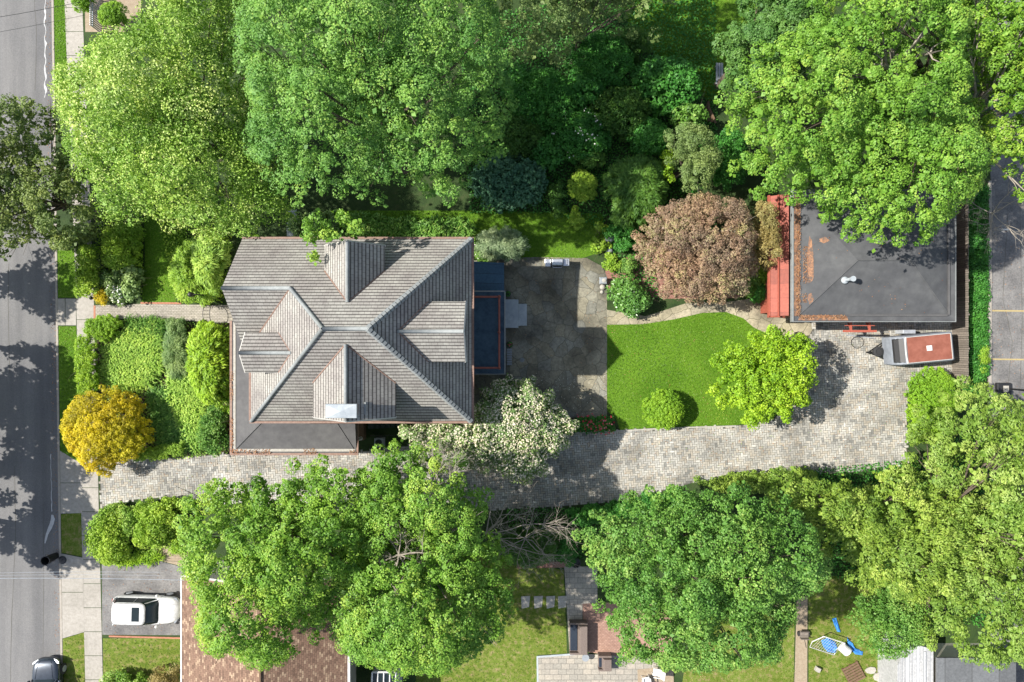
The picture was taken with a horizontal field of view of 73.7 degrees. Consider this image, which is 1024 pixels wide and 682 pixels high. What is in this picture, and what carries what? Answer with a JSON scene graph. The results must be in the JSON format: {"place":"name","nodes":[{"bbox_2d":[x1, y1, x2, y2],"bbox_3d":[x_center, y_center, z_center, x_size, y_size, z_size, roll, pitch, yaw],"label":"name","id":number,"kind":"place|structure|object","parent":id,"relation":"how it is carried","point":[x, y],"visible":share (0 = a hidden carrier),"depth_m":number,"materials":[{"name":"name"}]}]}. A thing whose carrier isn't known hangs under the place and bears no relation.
{"place":"outdoors","nodes":[
{"label":"outdoors","id":0,"kind":"place"},
{"bbox_2d":[0,0,59,681],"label":"road","id":1,"kind":"structure","parent":0,"point":[28,415],"depth_m":45.83,"materials":[{"name":"asphalt"}]},
{"bbox_2d":[27,656,66,681],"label":"parked car","id":2,"kind":"object","parent":1,"relation":"on","point":[50,669],"visible":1,"depth_m":44.97,"materials":[{"name":"paint"}]},
{"bbox_2d":[64,0,102,681],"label":"sidewalk","id":3,"kind":"structure","parent":0,"point":[91,568],"depth_m":45.70,"materials":[{"name":"concrete"}]},
{"bbox_2d":[103,638,179,681],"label":"dry lawn","id":4,"kind":"structure","parent":0,"point":[138,662],"depth_m":45.71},
{"bbox_2d":[102,561,184,634],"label":"asphalt driveway","id":5,"kind":"structure","parent":0,"point":[168,573],"depth_m":45.70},
{"bbox_2d":[111,591,179,627],"bbox_3d":[-24.124,17.720,44.914,4.402,1.576,2.239,0,90,0],"label":"parked car","id":6,"kind":"object","parent":5,"relation":"on","point":[131,608],"visible":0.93,"depth_m":44.52,"materials":[{"name":"white paint"}]},
{"bbox_2d":[142,209,185,301],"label":"lawn","id":7,"kind":"structure","parent":0,"point":[160,247],"depth_m":45.71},
{"bbox_2d":[180,560,355,681],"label":"neighbour house","id":8,"kind":"structure","parent":0,"point":[324,660],"depth_m":41.14,"materials":[{"name":"brown"}]},
{"bbox_2d":[331,211,604,257],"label":"lawn","id":9,"kind":"structure","parent":0,"point":[558,233],"depth_m":45.71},
{"bbox_2d":[474,225,530,261],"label":"shrub","id":10,"kind":"object","parent":9,"relation":"on","point":[504,243],"visible":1,"depth_m":44.02,"materials":[{"name":"plant"}]},
{"bbox_2d":[416,541,566,681],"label":"dry lawn","id":11,"kind":"structure","parent":0,"point":[529,659],"depth_m":45.71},
{"bbox_2d":[54,0,989,681],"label":"garden ground","id":12,"kind":"structure","parent":0,"point":[406,198],"depth_m":45.71,"materials":[{"name":"plant"}]},
{"bbox_2d":[0,92,101,260],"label":"street tree","id":13,"kind":"object","parent":12,"relation":"on","point":[33,198],"visible":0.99,"depth_m":39.05,"materials":[{"name":"green plant"}]},
{"bbox_2d":[54,0,67,97],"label":"verge","id":14,"kind":"structure","parent":12,"relation":"on","point":[57,47],"depth_m":45.71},
{"bbox_2d":[58,248,75,297],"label":"verge","id":15,"kind":"structure","parent":12,"relation":"on","point":[70,277],"depth_m":45.71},
{"bbox_2d":[59,326,77,459],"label":"verge","id":16,"kind":"structure","parent":12,"relation":"on","point":[63,359],"depth_m":45.71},
{"bbox_2d":[60,483,81,513],"bbox_3d":[-29.511,10.536,45.740,1.450,0.080,2.036,0,90,0],"label":"driveway apron","id":17,"kind":"object","parent":12,"relation":"on","point":[71,497],"visible":1,"depth_m":45.70,"materials":[{"name":"concrete"}]},
{"bbox_2d":[61,513,82,555],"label":"dry verge","id":18,"kind":"structure","parent":12,"relation":"on","point":[66,539],"depth_m":45.71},
{"bbox_2d":[61,554,83,591],"bbox_3d":[-29.425,15.518,45.740,1.493,0.080,2.571,0,90,0],"label":"driveway apron","id":19,"kind":"object","parent":12,"relation":"on","point":[72,567],"visible":1,"depth_m":45.70,"materials":[{"name":"concrete"}]},
{"bbox_2d":[62,592,83,637],"bbox_3d":[-29.389,18.375,45.740,1.493,0.080,3.071,0,90,0],"label":"driveway apron","id":20,"kind":"object","parent":12,"relation":"on","point":[72,613],"visible":1,"depth_m":45.70,"materials":[{"name":"concrete"}]},
{"bbox_2d":[63,633,84,681],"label":"dry verge","id":21,"kind":"structure","parent":12,"relation":"on","point":[71,663],"depth_m":45.71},
{"bbox_2d":[73,332,99,395],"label":"box hedge","id":22,"kind":"object","parent":12,"relation":"on","point":[85,356],"visible":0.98,"depth_m":44.51,"materials":[{"name":"green plant"}]},
{"bbox_2d":[73,243,100,297],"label":"box hedge","id":23,"kind":"object","parent":12,"relation":"on","point":[86,272],"visible":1,"depth_m":44.49,"materials":[{"name":"green plant"}]},
{"bbox_2d":[83,507,132,565],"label":"shrub","id":24,"kind":"object","parent":12,"relation":"on","point":[103,536],"visible":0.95,"depth_m":44.35,"materials":[{"name":"green plant"}]},
{"bbox_2d":[98,261,127,307],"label":"rose bush","id":25,"kind":"object","parent":12,"relation":"on","point":[112,283],"visible":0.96,"depth_m":44.99,"materials":[{"name":"white plant"}]},
{"bbox_2d":[85,0,140,31],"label":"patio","id":26,"kind":"structure","parent":12,"relation":"on","point":[131,5],"depth_m":45.71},
{"bbox_2d":[97,0,129,26],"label":"shrub","id":27,"kind":"object","parent":26,"relation":"on","point":[112,14],"visible":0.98,"depth_m":44.12,"materials":[{"name":"green plant"}]},
{"bbox_2d":[100,221,145,270],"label":"shrub","id":28,"kind":"object","parent":12,"relation":"on","point":[118,244],"visible":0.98,"depth_m":44.62,"materials":[{"name":"green plant"}]},
{"bbox_2d":[120,265,146,302],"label":"shrub","id":29,"kind":"object","parent":12,"relation":"on","point":[132,278],"visible":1,"depth_m":44.66,"materials":[{"name":"green plant"}]},
{"bbox_2d":[132,496,183,548],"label":"shrub","id":30,"kind":"object","parent":12,"relation":"on","point":[153,517],"visible":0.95,"depth_m":44.39,"materials":[{"name":"green plant"}]},
{"bbox_2d":[94,304,232,322],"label":"front walk","id":31,"kind":"structure","parent":12,"relation":"on","point":[220,313],"depth_m":45.68,"materials":[{"name":"brick"}]},
{"bbox_2d":[97,323,229,457],"bbox_3d":[-23.357,3.375,45.709,9.000,0.001,9.143,0,90,0],"label":"garden bed","id":32,"kind":"object","parent":12,"relation":"on","point":[163,375],"visible":0.17,"depth_m":45.71,"materials":[{"name":"plant"}]},
{"bbox_2d":[82,308,123,343],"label":"shrub","id":33,"kind":"object","parent":32,"relation":"on","point":[101,325],"visible":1,"depth_m":44.75,"materials":[{"name":"green plant"}]},
{"bbox_2d":[59,384,155,477],"bbox_3d":[-26.133,5.598,43.903,5.598,3.648,5.609,-34,90,0],"label":"golden cypress","id":34,"kind":"object","parent":32,"relation":"on","point":[95,433],"visible":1,"depth_m":43.05,"materials":[{"name":"plant"}]},
{"bbox_2d":[95,318,167,396],"bbox_3d":[-25.241,1.055,45.414,5.104,0.601,5.341,0,90,0],"label":"daylily clump","id":35,"kind":"object","parent":32,"relation":"on","point":[129,363],"visible":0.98,"depth_m":45.20,"materials":[{"name":"green plant"}]},
{"bbox_2d":[133,436,187,461],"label":"box hedge","id":36,"kind":"object","parent":32,"relation":"on","point":[164,451],"visible":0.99,"depth_m":44.77,"materials":[{"name":"green plant"}]},
{"bbox_2d":[144,384,194,455],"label":"daylily clump","id":37,"kind":"object","parent":32,"relation":"on","point":[161,414],"visible":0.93,"depth_m":45.26,"materials":[{"name":"green plant"}]},
{"bbox_2d":[161,316,188,378],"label":"shrub","id":38,"kind":"object","parent":32,"relation":"on","point":[175,346],"visible":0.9,"depth_m":44.81,"materials":[{"name":"green plant"}]},
{"bbox_2d":[164,363,211,455],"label":"daylily clump","id":39,"kind":"object","parent":32,"relation":"on","point":[190,405],"visible":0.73,"depth_m":45.15,"materials":[{"name":"green plant"}]},
{"bbox_2d":[183,319,229,414],"bbox_3d":[-19.741,1.704,44.484,3.224,2.500,6.394,0,90,0],"label":"shrub","id":40,"kind":"object","parent":32,"relation":"on","point":[208,362],"visible":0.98,"depth_m":43.72,"materials":[{"name":"green plant"}]},
{"bbox_2d":[195,405,229,457],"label":"shrub","id":41,"kind":"object","parent":32,"relation":"on","point":[213,430],"visible":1,"depth_m":44.35,"materials":[{"name":"green plant"}]},
{"bbox_2d":[47,0,298,248],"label":"deciduous tree","id":42,"kind":"object","parent":12,"relation":"on","point":[157,101],"visible":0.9,"depth_m":36.51,"materials":[{"name":"green plant"}]},
{"bbox_2d":[167,238,219,307],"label":"shrub","id":43,"kind":"object","parent":12,"relation":"on","point":[182,278],"visible":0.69,"depth_m":44.01,"materials":[{"name":"green plant"}]},
{"bbox_2d":[190,234,233,297],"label":"shrub","id":44,"kind":"object","parent":12,"relation":"on","point":[209,264],"visible":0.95,"depth_m":43.55,"materials":[{"name":"green plant"}]},
{"bbox_2d":[172,453,400,671],"bbox_3d":[-11.982,11.844,38.832,11.963,13.765,11.407,0,90,0],"label":"maple tree","id":45,"kind":"object","parent":12,"relation":"on","point":[271,564],"visible":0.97,"depth_m":34.60,"materials":[{"name":"green plant"}]},
{"bbox_2d":[228,0,519,265],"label":"street tree","id":46,"kind":"object","parent":12,"relation":"on","point":[367,54],"visible":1,"depth_m":32.45,"materials":[{"name":"green plant"}]},
{"bbox_2d":[221,237,526,454],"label":"house","id":47,"kind":"structure","parent":12,"relation":"on","point":[340,346],"depth_m":36.68,"materials":[{"name":"tile"}]},
{"bbox_2d":[327,208,476,243],"bbox_3d":[-7.301,-7.496,45.441,10.160,0.546,2.779,0,90,0],"label":"hosta border","id":48,"kind":"object","parent":12,"relation":"on","point":[410,227],"visible":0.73,"depth_m":45.29,"materials":[{"name":"green plant"}]},
{"bbox_2d":[324,438,518,681],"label":"maple tree","id":49,"kind":"object","parent":12,"relation":"on","point":[421,587],"visible":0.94,"depth_m":35.16,"materials":[{"name":"green plant"}]},
{"bbox_2d":[54,0,790,457],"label":"grass","id":50,"kind":"structure","parent":12,"relation":"on","point":[522,258],"depth_m":45.69,"materials":[{"name":"green plant"}]},
{"bbox_2d":[61,513,886,681],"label":"grass","id":51,"kind":"structure","parent":12,"relation":"on","point":[537,635],"depth_m":45.69,"materials":[{"name":"green plant"}]},
{"bbox_2d":[397,373,579,485],"bbox_3d":[-1.091,6.171,42.771,10.551,5.887,6.860,-25,90,0],"label":"dogwood tree","id":52,"kind":"object","parent":12,"relation":"on","point":[501,430],"visible":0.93,"depth_m":40.92,"materials":[{"name":"white plant"}]},
{"bbox_2d":[467,152,548,214],"bbox_3d":[-0.257,-10.269,44.359,5.330,2.797,3.988,0,90,0],"label":"shrub","id":53,"kind":"object","parent":12,"relation":"on","point":[499,185],"visible":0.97,"depth_m":43.60,"materials":[{"name":"green plant"}]},
{"bbox_2d":[499,113,545,160],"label":"shrub","id":54,"kind":"object","parent":12,"relation":"on","point":[522,138],"visible":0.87,"depth_m":43.43,"materials":[{"name":"green plant"}]},
{"bbox_2d":[458,455,588,585],"bbox_3d":[0.627,10.735,41.967,6.665,7.555,9.498,-15,90,0],"label":"dead tree","id":55,"kind":"object","parent":12,"relation":"on","point":[501,520],"visible":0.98,"depth_m":40.71,"materials":[{"name":"wood"}]},
{"bbox_2d":[493,521,560,568],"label":"shrub","id":56,"kind":"object","parent":12,"relation":"on","point":[552,548],"visible":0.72,"depth_m":43.44,"materials":[{"name":"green plant"}]},
{"bbox_2d":[509,66,578,131],"bbox_3d":[2.118,-15.409,43.908,4.693,3.638,4.542,0,90,0],"label":"shrub","id":57,"kind":"object","parent":12,"relation":"on","point":[549,99],"visible":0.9,"depth_m":42.84,"materials":[{"name":"green plant"}]},
{"bbox_2d":[529,134,567,171],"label":"shrub","id":58,"kind":"object","parent":12,"relation":"on","point":[547,154],"visible":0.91,"depth_m":43.68,"materials":[{"name":"green plant"}]},
{"bbox_2d":[545,105,614,163],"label":"shrub","id":59,"kind":"object","parent":12,"relation":"on","point":[577,130],"visible":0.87,"depth_m":43.38,"materials":[{"name":"green plant"}]},
{"bbox_2d":[566,169,597,201],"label":"shrub","id":60,"kind":"object","parent":12,"relation":"on","point":[582,185],"visible":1,"depth_m":44.03,"materials":[{"name":"green plant"}]},
{"bbox_2d":[565,71,606,109],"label":"shrub","id":61,"kind":"object","parent":12,"relation":"on","point":[585,86],"visible":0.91,"depth_m":42.84,"materials":[{"name":"green plant"}]},
{"bbox_2d":[458,0,717,225],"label":"ground cover","id":62,"kind":"object","parent":12,"relation":"on","point":[657,46],"visible":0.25,"depth_m":45.57,"materials":[{"name":"green plant"}]},
{"bbox_2d":[499,0,677,67],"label":"shade tree","id":63,"kind":"object","parent":12,"relation":"on","point":[571,13],"visible":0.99,"depth_m":38.24,"materials":[{"name":"green plant"}]},
{"bbox_2d":[570,416,615,430],"bbox_3d":[5.268,5.553,45.708,3.393,0.001,1.000,0,90,0],"label":"garden bed","id":64,"kind":"object","parent":12,"relation":"on","point":[605,424],"visible":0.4,"depth_m":45.71,"materials":[{"name":"soil"}]},
{"bbox_2d":[566,413,615,434],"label":"rose bush","id":65,"kind":"object","parent":64,"relation":"on","point":[588,424],"visible":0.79,"depth_m":45.15,"materials":[{"name":"green plant"}]},
{"bbox_2d":[563,31,634,89],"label":"shrub","id":66,"kind":"object","parent":12,"relation":"on","point":[602,61],"visible":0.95,"depth_m":42.60,"materials":[{"name":"green plant"}]},
{"bbox_2d":[538,654,659,681],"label":"patio terrace","id":67,"kind":"structure","parent":12,"relation":"on","point":[572,668],"depth_m":45.68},
{"bbox_2d":[586,85,651,141],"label":"shrub","id":68,"kind":"object","parent":12,"relation":"on","point":[619,111],"visible":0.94,"depth_m":43.05,"materials":[{"name":"green plant"}]},
{"bbox_2d":[565,487,677,526],"bbox_3d":[7.556,11.162,45.100,8.034,1.308,2.272,-16,90,0],"label":"hedge","id":69,"kind":"object","parent":12,"relation":"on","point":[581,518],"visible":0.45,"depth_m":44.97,"materials":[{"name":"green plant"}]},
{"bbox_2d":[582,603,671,655],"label":"patio","id":70,"kind":"structure","parent":12,"relation":"on","point":[601,637],"depth_m":45.71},
{"bbox_2d":[605,275,653,318],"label":"shrub","id":71,"kind":"object","parent":12,"relation":"on","point":[630,299],"visible":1,"depth_m":44.26,"materials":[{"name":"green plant"}]},
{"bbox_2d":[614,23,653,63],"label":"shrub","id":72,"kind":"object","parent":12,"relation":"on","point":[639,44],"visible":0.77,"depth_m":43.56,"materials":[{"name":"green plant"}]},
{"bbox_2d":[599,153,670,230],"bbox_3d":[7.968,-9.682,43.825,4.692,3.822,4.668,-29,90,0],"label":"shrub","id":73,"kind":"object","parent":12,"relation":"on","point":[635,188],"visible":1,"depth_m":42.72,"materials":[{"name":"green plant"}]},
{"bbox_2d":[626,116,670,157],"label":"shrub","id":74,"kind":"object","parent":12,"relation":"on","point":[647,137],"visible":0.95,"depth_m":43.27,"materials":[{"name":"green plant"}]},
{"bbox_2d":[624,54,702,116],"bbox_3d":[9.750,-16.460,44.080,4.980,3.299,4.144,0,90,0],"label":"shrub","id":75,"kind":"object","parent":12,"relation":"on","point":[657,79],"visible":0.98,"depth_m":43.15,"materials":[{"name":"green plant"}]},
{"bbox_2d":[605,252,759,298],"bbox_3d":[11.786,-4.446,45.709,11.071,0.001,3.214,0,90,0],"label":"garden bed","id":76,"kind":"object","parent":12,"relation":"on","point":[608,273],"visible":0.25,"depth_m":45.71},
{"bbox_2d":[630,191,759,308],"bbox_3d":[11.851,-5.679,42.894,7.765,5.640,7.803,-34,90,0],"label":"japanese maple","id":77,"kind":"object","parent":76,"relation":"on","point":[701,254],"visible":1,"depth_m":41.41,"materials":[{"name":"brown plant"}]},
{"bbox_2d":[669,98,709,131],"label":"shrub","id":78,"kind":"object","parent":12,"relation":"on","point":[686,116],"visible":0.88,"depth_m":43.30,"materials":[{"name":"green plant"}]},
{"bbox_2d":[663,121,723,192],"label":"silver tree","id":79,"kind":"object","parent":12,"relation":"on","point":[696,159],"visible":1,"depth_m":40.13,"materials":[{"name":"green plant"}]},
{"bbox_2d":[571,480,833,674],"bbox_3d":[10.370,13.306,39.204,14.164,13.020,10.962,0,90,0],"label":"linden tree","id":80,"kind":"object","parent":12,"relation":"on","point":[714,583],"visible":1,"depth_m":35.76,"materials":[{"name":"green plant"}]},
{"bbox_2d":[709,124,750,192],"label":"shrub","id":81,"kind":"object","parent":12,"relation":"on","point":[733,151],"visible":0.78,"depth_m":43.44,"materials":[{"name":"green plant"}]},
{"bbox_2d":[693,464,818,496],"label":"hedge","id":82,"kind":"object","parent":12,"relation":"on","point":[757,481],"visible":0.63,"depth_m":44.84,"materials":[{"name":"green plant"}]},
{"bbox_2d":[751,200,784,271],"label":"shrub","id":83,"kind":"object","parent":12,"relation":"on","point":[767,235],"visible":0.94,"depth_m":41.91,"materials":[{"name":"brown plant"}]},
{"bbox_2d":[713,0,994,252],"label":"maple tree","id":84,"kind":"object","parent":12,"relation":"on","point":[878,103],"visible":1,"depth_m":34.05,"materials":[{"name":"green plant"}]},
{"bbox_2d":[760,189,955,331],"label":"garage","id":85,"kind":"structure","parent":12,"relation":"on","point":[820,272],"depth_m":42.12,"materials":[{"name":"grey"}]},
{"bbox_2d":[766,464,980,604],"bbox_3d":[21.000,11.326,40.717,11.857,9.994,7.664,0,90,0],"label":"tree","id":86,"kind":"object","parent":12,"relation":"on","point":[865,525],"visible":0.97,"depth_m":38.50,"materials":[{"name":"green plant"}]},
{"bbox_2d":[813,409,1014,633],"bbox_3d":[26.677,12.216,45.592,13.934,0.380,15.643,0,90,0],"label":"ground cover","id":87,"kind":"object","parent":12,"relation":"on","point":[877,483],"visible":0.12,"depth_m":45.58,"materials":[{"name":"green plant"}]},
{"bbox_2d":[903,366,957,443],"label":"shrub","id":88,"kind":"object","parent":12,"relation":"on","point":[928,398],"visible":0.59,"depth_m":43.71,"materials":[{"name":"green plant"}]},
{"bbox_2d":[895,375,1023,672],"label":"tree","id":89,"kind":"object","parent":12,"relation":"on","point":[1002,533],"visible":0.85,"depth_m":37.64,"materials":[{"name":"green plant"}]},
{"bbox_2d":[951,171,969,382],"bbox_3d":[29.493,-4.220,44.869,0.130,1.690,13.905,0,90,0],"label":"board fence","id":90,"kind":"object","parent":12,"relation":"on","point":[962,227],"visible":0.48,"depth_m":44.69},
{"bbox_2d":[903,0,1023,202],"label":"maple tree","id":91,"kind":"object","parent":12,"relation":"on","point":[1003,65],"visible":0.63,"depth_m":36.19,"materials":[{"name":"green plant"}]},
{"bbox_2d":[921,643,1015,681],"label":"flat roofed shed","id":92,"kind":"structure","parent":12,"relation":"on","point":[949,665],"depth_m":42.91,"materials":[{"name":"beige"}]},
{"bbox_2d":[957,183,1000,399],"bbox_3d":[30.984,-3.306,45.382,3.902,1.030,14.534,0,90,0],"label":"ivy strip","id":93,"kind":"object","parent":12,"relation":"on","point":[980,336],"visible":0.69,"depth_m":45.25,"materials":[{"name":"green plant"}]},
{"bbox_2d":[100,316,963,511],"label":"driveway","id":94,"kind":"structure","parent":0,"point":[742,426],"depth_m":45.70,"materials":[{"name":"stone"}]},
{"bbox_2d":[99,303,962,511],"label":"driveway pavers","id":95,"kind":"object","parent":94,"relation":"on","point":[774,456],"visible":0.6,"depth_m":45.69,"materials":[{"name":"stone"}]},
{"bbox_2d":[866,332,953,364],"bbox_3d":[25.948,0.527,44.595,4.880,2.213,1.930,-6,90,0],"label":"camper trailer","id":96,"kind":"object","parent":95,"relation":"on","point":[910,349],"visible":0.98,"depth_m":43.55,"materials":[{"name":"red plastic"}]},
{"bbox_2d":[473,257,606,424],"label":"patio","id":97,"kind":"structure","parent":0,"point":[550,363],"depth_m":45.69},
{"bbox_2d":[564,566,596,648],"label":"garden path","id":98,"kind":"structure","parent":0,"point":[581,586],"depth_m":45.68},
{"bbox_2d":[569,619,587,654],"bbox_3d":[4.410,19.684,45.274,1.177,0.840,2.115,0,90,0],"label":"wicker sofa","id":99,"kind":"object","parent":98,"relation":"on","point":[578,636],"visible":1,"depth_m":45.15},
{"bbox_2d":[625,0,756,100],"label":"lawn","id":100,"kind":"structure","parent":0,"point":[723,19],"depth_m":45.71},
{"bbox_2d":[711,0,822,118],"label":"maple tree","id":101,"kind":"object","parent":100,"relation":"on","point":[770,24],"visible":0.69,"depth_m":37.79,"materials":[{"name":"green plant"}]},
{"bbox_2d":[607,312,798,429],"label":"lawn","id":102,"kind":"structure","parent":0,"point":[676,361],"depth_m":45.71,"materials":[{"name":"plant"}]},
{"bbox_2d":[641,388,684,430],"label":"shrub","id":103,"kind":"object","parent":102,"relation":"on","point":[659,409],"visible":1,"depth_m":44.13,"materials":[{"name":"green plant"}]},
{"bbox_2d":[705,324,818,431],"bbox_3d":[15.585,2.282,43.054,6.594,5.320,6.710,0,90,0],"label":"lawn tree","id":104,"kind":"object","parent":102,"relation":"on","point":[767,374],"visible":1,"depth_m":41.45,"materials":[{"name":"green plant"}]},
{"bbox_2d":[607,299,812,340],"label":"garden path","id":105,"kind":"structure","parent":0,"point":[748,312],"depth_m":45.70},
{"bbox_2d":[682,613,794,681],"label":"dry lawn","id":106,"kind":"structure","parent":0,"point":[736,676],"depth_m":45.71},
{"bbox_2d":[794,596,807,681],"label":"dirt path","id":107,"kind":"structure","parent":0,"point":[801,660],"depth_m":45.70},
{"bbox_2d":[809,576,905,681],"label":"dry lawn","id":108,"kind":"structure","parent":0,"point":[826,604],"depth_m":45.71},
{"bbox_2d":[844,581,936,660],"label":"bushy tree","id":109,"kind":"object","parent":108,"relation":"on","point":[887,614],"visible":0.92,"depth_m":40.88,"materials":[{"name":"green plant"}]},
{"bbox_2d":[878,631,932,681],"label":"white shed","id":110,"kind":"structure","parent":108,"relation":"on","point":[916,665],"depth_m":43.11,"materials":[{"name":"metal"}]},
{"bbox_2d":[990,0,1023,681],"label":"parking lot","id":111,"kind":"structure","parent":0,"point":[1013,298],"depth_m":45.70,"materials":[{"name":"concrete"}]},
{"label":"ground","id":112,"kind":"structure","parent":0,"visible":0},
{"bbox_2d":[51,0,62,663],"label":"kerb","id":113,"kind":"structure","parent":112,"relation":"on","point":[58,431],"depth_m":45.70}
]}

